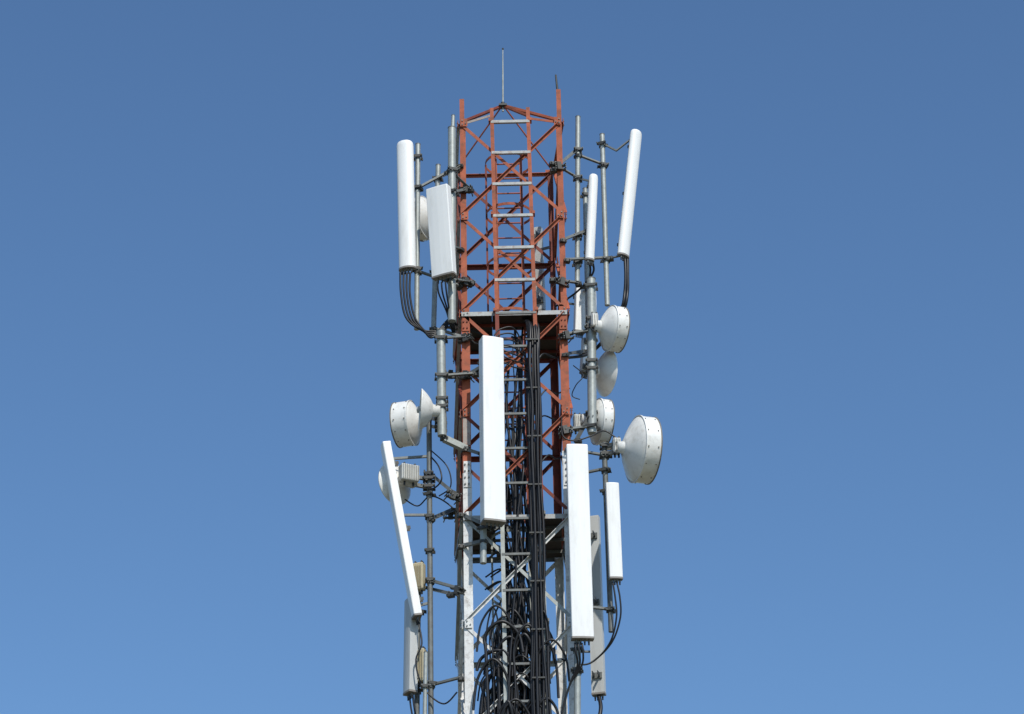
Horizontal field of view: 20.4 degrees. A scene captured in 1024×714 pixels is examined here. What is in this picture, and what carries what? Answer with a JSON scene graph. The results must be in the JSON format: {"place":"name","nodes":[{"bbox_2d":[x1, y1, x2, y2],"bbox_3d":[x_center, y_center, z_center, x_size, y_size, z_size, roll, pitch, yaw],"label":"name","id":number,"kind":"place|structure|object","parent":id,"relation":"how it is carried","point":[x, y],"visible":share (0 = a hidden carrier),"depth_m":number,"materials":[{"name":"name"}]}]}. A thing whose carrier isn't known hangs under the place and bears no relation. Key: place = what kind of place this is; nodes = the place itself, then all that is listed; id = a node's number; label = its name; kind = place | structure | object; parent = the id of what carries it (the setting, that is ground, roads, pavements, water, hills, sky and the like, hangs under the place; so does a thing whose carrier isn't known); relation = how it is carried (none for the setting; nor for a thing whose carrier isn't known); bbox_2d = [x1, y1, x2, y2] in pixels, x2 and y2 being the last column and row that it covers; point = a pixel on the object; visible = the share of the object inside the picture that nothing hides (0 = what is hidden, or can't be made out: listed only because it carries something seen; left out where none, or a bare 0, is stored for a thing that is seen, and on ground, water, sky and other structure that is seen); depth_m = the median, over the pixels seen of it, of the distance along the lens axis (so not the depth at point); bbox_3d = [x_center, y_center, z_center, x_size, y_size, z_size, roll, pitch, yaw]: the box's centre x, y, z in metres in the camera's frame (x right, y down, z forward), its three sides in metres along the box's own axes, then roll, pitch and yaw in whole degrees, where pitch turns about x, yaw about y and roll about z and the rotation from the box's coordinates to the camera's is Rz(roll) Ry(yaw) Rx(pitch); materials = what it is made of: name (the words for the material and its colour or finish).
{"place":"outdoors","nodes":[
{"label":"outdoors","id":0,"kind":"place"},
{"bbox_2d":[0,0,1023,713],"label":"sky","id":1,"kind":"structure","parent":0,"point":[208,345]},
{"label":"ground","id":2,"kind":"structure","parent":0,"visible":0},
{"bbox_2d":[453,74,573,713],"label":"telecom lattice tower","id":3,"kind":"structure","parent":2,"relation":"on","point":[553,322],"depth_m":43.09,"materials":[{"name":"red metal"}]},
{"bbox_2d":[501,48,504,111],"bbox_3d":[-0.153,-4.432,45.416,0.059,1.205,0.055,-12,-29,20],"label":"lightning rod","id":4,"kind":"object","parent":3,"relation":"attached to","point":[502,107],"visible":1,"depth_m":45.37,"materials":[{"name":"metal"}]},
{"bbox_2d":[393,140,628,688],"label":"antenna support brackets","id":5,"kind":"object","parent":3,"relation":"attached to","point":[451,494],"visible":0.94,"depth_m":42.72,"materials":[{"name":"grey metal"}]},
{"bbox_2d":[381,441,423,624],"bbox_3d":[-1.605,2.560,41.485,0.632,2.814,0.268,4,-28,-11],"label":"panel antenna","id":6,"kind":"object","parent":5,"relation":"attached to","point":[402,528],"visible":1,"depth_m":41.38,"materials":[{"name":"white plastic"}]},
{"bbox_2d":[397,140,416,274],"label":"panel antenna","id":7,"kind":"object","parent":5,"relation":"attached to","point":[406,208],"visible":1,"depth_m":43.53,"materials":[{"name":"white plastic"}]},
{"bbox_2d":[378,465,435,504],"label":"microwave dish antenna","id":8,"kind":"object","parent":5,"relation":"attached to","point":[405,490],"visible":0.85,"depth_m":41.91,"materials":[{"name":"paint"}]},
{"bbox_2d":[398,462,418,486],"bbox_3d":[-1.512,1.728,41.830,0.280,0.350,0.187,11,-29,-22],"label":"remote radio unit","id":9,"kind":"object","parent":8,"relation":"attached to","point":[409,473],"visible":1,"depth_m":41.77,"materials":[{"name":"metal"}]},
{"bbox_2d":[403,598,426,700],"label":"panel antenna","id":10,"kind":"object","parent":5,"relation":"attached to","point":[410,682],"visible":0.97,"depth_m":40.76,"materials":[{"name":"grey plastic"}]},
{"bbox_2d":[412,143,422,330],"bbox_3d":[-1.455,-1.865,43.561,0.194,3.259,0.250,-1,-27,0],"label":"antenna mounting pole","id":11,"kind":"object","parent":5,"relation":"attached to","point":[418,158],"visible":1,"depth_m":43.59,"materials":[{"name":"grey metal"}]},
{"bbox_2d":[389,400,446,447],"bbox_3d":[-1.314,0.953,42.763,0.957,0.701,0.720,-11,-29,19],"label":"microwave dish antenna","id":12,"kind":"object","parent":5,"relation":"attached to","point":[404,419],"visible":0.84,"depth_m":42.60,"materials":[{"name":"paint"}]},
{"bbox_2d":[414,592,422,713],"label":"antenna mounting pole","id":13,"kind":"object","parent":5,"relation":"attached to","point":[417,700],"visible":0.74,"depth_m":40.73,"materials":[{"name":"grey metal"}]},
{"bbox_2d":[413,560,425,593],"bbox_3d":[-1.352,3.205,41.300,0.160,0.510,0.167,-11,-28,18],"label":"remote radio unit","id":14,"kind":"object","parent":5,"relation":"attached to","point":[420,571],"visible":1,"depth_m":41.26,"materials":[{"name":"metal"}]},
{"bbox_2d":[417,646,426,686],"bbox_3d":[-1.305,4.433,40.730,0.140,0.590,0.167,-11,-28,18],"label":"remote radio unit","id":15,"kind":"object","parent":5,"relation":"attached to","point":[420,659],"visible":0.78,"depth_m":40.69,"materials":[{"name":"metal"}]},
{"bbox_2d":[420,196,428,241],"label":"microwave dish antenna","id":16,"kind":"object","parent":5,"relation":"attached to","point":[424,232],"visible":0.28,"depth_m":44.46,"materials":[{"name":"paint"}]},
{"bbox_2d":[420,651,429,713],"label":"antenna mounting pole","id":17,"kind":"object","parent":5,"relation":"attached to","point":[425,686],"visible":1,"depth_m":40.19,"materials":[{"name":"metal"}]},
{"bbox_2d":[422,420,437,713],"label":"antenna mounting pole","id":18,"kind":"object","parent":5,"relation":"attached to","point":[429,494],"visible":0.95,"depth_m":41.32,"materials":[{"name":"grey metal"}]},
{"bbox_2d":[417,389,448,430],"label":"microwave dish antenna","id":19,"kind":"object","parent":5,"relation":"attached to","point":[427,409],"visible":1,"depth_m":41.92,"materials":[{"name":"paint"}]},
{"bbox_2d":[429,164,442,326],"bbox_3d":[-1.174,-1.730,44.331,0.231,2.938,0.243,-1,-27,0],"label":"antenna mounting pole","id":20,"kind":"object","parent":5,"relation":"attached to","point":[434,283],"visible":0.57,"depth_m":43.91,"materials":[{"name":"grey metal"}]},
{"bbox_2d":[434,329,448,437],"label":"antenna mounting pole","id":21,"kind":"object","parent":5,"relation":"attached to","point":[440,342],"visible":1,"depth_m":42.27,"materials":[{"name":"grey metal"}]},
{"bbox_2d":[426,184,456,283],"bbox_3d":[-1.036,-1.832,43.119,0.381,1.567,0.434,-15,-30,25],"label":"panel antenna","id":22,"kind":"object","parent":5,"relation":"attached to","point":[441,234],"visible":1,"depth_m":43.00,"materials":[{"name":"white plastic"}]},
{"bbox_2d":[444,126,459,322],"bbox_3d":[-0.914,-2.053,43.483,0.266,3.399,0.310,-1,-27,0],"label":"antenna mounting pole","id":23,"kind":"object","parent":5,"relation":"attached to","point":[454,194],"visible":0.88,"depth_m":43.64,"materials":[{"name":"grey metal"}]},
{"bbox_2d":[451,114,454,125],"bbox_3d":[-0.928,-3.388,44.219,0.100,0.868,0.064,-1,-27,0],"label":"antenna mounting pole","id":24,"kind":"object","parent":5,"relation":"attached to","point":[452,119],"visible":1,"depth_m":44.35,"materials":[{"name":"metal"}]},
{"bbox_2d":[476,362,490,564],"bbox_3d":[-0.413,1.417,41.619,0.220,3.469,0.258,-8,-28,14],"label":"antenna mounting pole","id":25,"kind":"object","parent":5,"relation":"attached to","point":[483,530],"visible":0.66,"depth_m":40.93,"materials":[{"name":"grey metal"}]},
{"bbox_2d":[479,335,505,529],"bbox_3d":[-0.310,1.132,41.563,0.340,3.029,0.425,8,-28,-17],"label":"panel antenna","id":26,"kind":"object","parent":5,"relation":"attached to","point":[492,437],"visible":1,"depth_m":41.40,"materials":[{"name":"white plastic"}]},
{"bbox_2d":[399,259,628,713],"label":"coaxial feeder cables","id":27,"kind":"object","parent":5,"relation":"attached to","point":[526,642],"visible":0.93,"depth_m":41.09,"materials":[{"name":"rubber"}]},
{"bbox_2d":[534,226,545,310],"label":"panel antenna","id":28,"kind":"object","parent":5,"relation":"attached to","point":[540,293],"visible":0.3,"depth_m":45.30,"materials":[{"name":"grey plastic"}]},
{"bbox_2d":[572,115,582,280],"bbox_3d":[1.014,-2.466,44.123,0.235,2.962,0.238,-1,-27,0],"label":"antenna mounting pole","id":29,"kind":"object","parent":5,"relation":"attached to","point":[577,265],"visible":1,"depth_m":44.07,"materials":[{"name":"grey metal"}]},
{"bbox_2d":[570,641,584,713],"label":"antenna mounting pole","id":30,"kind":"object","parent":5,"relation":"attached to","point":[577,694],"visible":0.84,"depth_m":40.05,"materials":[{"name":"grey metal"}]},
{"bbox_2d":[572,287,584,338],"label":"panel antenna","id":31,"kind":"object","parent":5,"relation":"attached to","point":[579,310],"visible":0.73,"depth_m":44.40,"materials":[{"name":"white plastic"}]},
{"bbox_2d":[566,444,593,644],"bbox_3d":[0.973,2.711,40.860,0.330,3.078,0.362,-1,-27,0],"label":"panel antenna","id":32,"kind":"object","parent":5,"relation":"attached to","point":[580,562],"visible":1,"depth_m":40.72,"materials":[{"name":"white plastic"}]},
{"bbox_2d":[579,337,586,378],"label":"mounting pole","id":33,"kind":"object","parent":5,"relation":"attached to","point":[582,359],"visible":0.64,"depth_m":44.11,"materials":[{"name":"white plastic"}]},
{"bbox_2d":[580,187,588,339],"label":"antenna mounting pole","id":34,"kind":"object","parent":5,"relation":"attached to","point":[584,196],"visible":0.51,"depth_m":44.90,"materials":[{"name":"metal"}]},
{"bbox_2d":[584,174,597,265],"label":"panel antenna","id":35,"kind":"object","parent":5,"relation":"attached to","point":[589,248],"visible":1,"depth_m":43.75,"materials":[{"name":"white plastic"}]},
{"bbox_2d":[583,276,600,434],"bbox_3d":[1.186,-0.031,42.768,0.299,2.616,0.321,-1,-27,0],"label":"antenna mounting pole","id":36,"kind":"object","parent":5,"relation":"attached to","point":[591,289],"visible":1,"depth_m":42.67,"materials":[{"name":"grey metal"}]},
{"bbox_2d":[590,312,597,331],"bbox_3d":[1.242,-0.534,42.840,0.110,0.310,0.147,3,-27,-9],"label":"remote radio unit","id":37,"kind":"object","parent":5,"relation":"attached to","point":[593,318],"visible":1,"depth_m":42.80,"materials":[{"name":"metal"}]},
{"bbox_2d":[596,301,597,344],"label":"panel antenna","id":38,"kind":"object","parent":5,"relation":"attached to","point":[596,333],"visible":0.12,"depth_m":44.36,"materials":[{"name":"white plastic"}]},
{"bbox_2d":[590,515,605,700],"bbox_3d":[1.232,3.700,42.358,0.206,2.936,0.282,-8,-28,13],"label":"panel antenna","id":39,"kind":"object","parent":5,"relation":"attached to","point":[598,677],"visible":0.87,"depth_m":42.27,"materials":[{"name":"grey plastic"}]},
{"bbox_2d":[581,398,614,445],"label":"microwave dish antenna","id":40,"kind":"object","parent":5,"relation":"attached to","point":[606,414],"visible":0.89,"depth_m":42.34,"materials":[{"name":"paint"}]},
{"bbox_2d":[573,412,580,433],"bbox_3d":[0.980,0.995,42.569,0.120,0.340,0.147,3,-27,-9],"label":"remote radio unit","id":41,"kind":"object","parent":40,"relation":"attached to","point":[576,419],"visible":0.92,"depth_m":42.54,"materials":[{"name":"metal"}]},
{"bbox_2d":[585,351,617,396],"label":"microwave dish antenna","id":42,"kind":"object","parent":5,"relation":"attached to","point":[606,367],"visible":0.84,"depth_m":42.86,"materials":[{"name":"paint"}]},
{"bbox_2d":[596,133,611,306],"bbox_3d":[1.443,-2.146,44.067,0.204,3.051,0.253,-1,-27,0],"label":"antenna mounting pole","id":43,"kind":"object","parent":5,"relation":"attached to","point":[605,262],"visible":1,"depth_m":44.02,"materials":[{"name":"grey metal"}]},
{"bbox_2d":[598,442,615,632],"bbox_3d":[1.394,2.614,41.531,0.202,2.998,0.253,-1,-27,0],"label":"antenna mounting pole","id":44,"kind":"object","parent":5,"relation":"attached to","point":[604,468],"visible":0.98,"depth_m":41.42,"materials":[{"name":"grey metal"}]},
{"bbox_2d":[585,305,629,352],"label":"microwave dish antenna","id":45,"kind":"object","parent":5,"relation":"attached to","point":[612,327],"visible":1,"depth_m":42.71,"materials":[{"name":"paint"}]},
{"bbox_2d":[605,482,622,584],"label":"panel antenna","id":46,"kind":"object","parent":5,"relation":"attached to","point":[614,545],"visible":1,"depth_m":41.26,"materials":[{"name":"white plastic"}]},
{"bbox_2d":[617,129,641,260],"bbox_3d":[1.824,-2.500,44.141,0.461,2.332,0.209,-3,-27,4],"label":"panel antenna","id":47,"kind":"object","parent":5,"relation":"attached to","point":[629,196],"visible":1,"depth_m":44.07,"materials":[{"name":"white plastic"}]},
{"bbox_2d":[599,415,662,484],"bbox_3d":[1.715,1.345,41.963,0.742,1.016,1.016,7,-28,-16],"label":"microwave dish antenna","id":48,"kind":"object","parent":5,"relation":"attached to","point":[639,446],"visible":1,"depth_m":41.70,"materials":[{"name":"paint"}]},
{"bbox_2d":[612,436,620,457],"bbox_3d":[1.546,1.329,42.000,0.120,0.330,0.167,3,-27,-9],"label":"remote radio unit","id":49,"kind":"object","parent":48,"relation":"attached to","point":[614,446],"visible":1,"depth_m":41.96,"materials":[{"name":"metal"}]}
]}

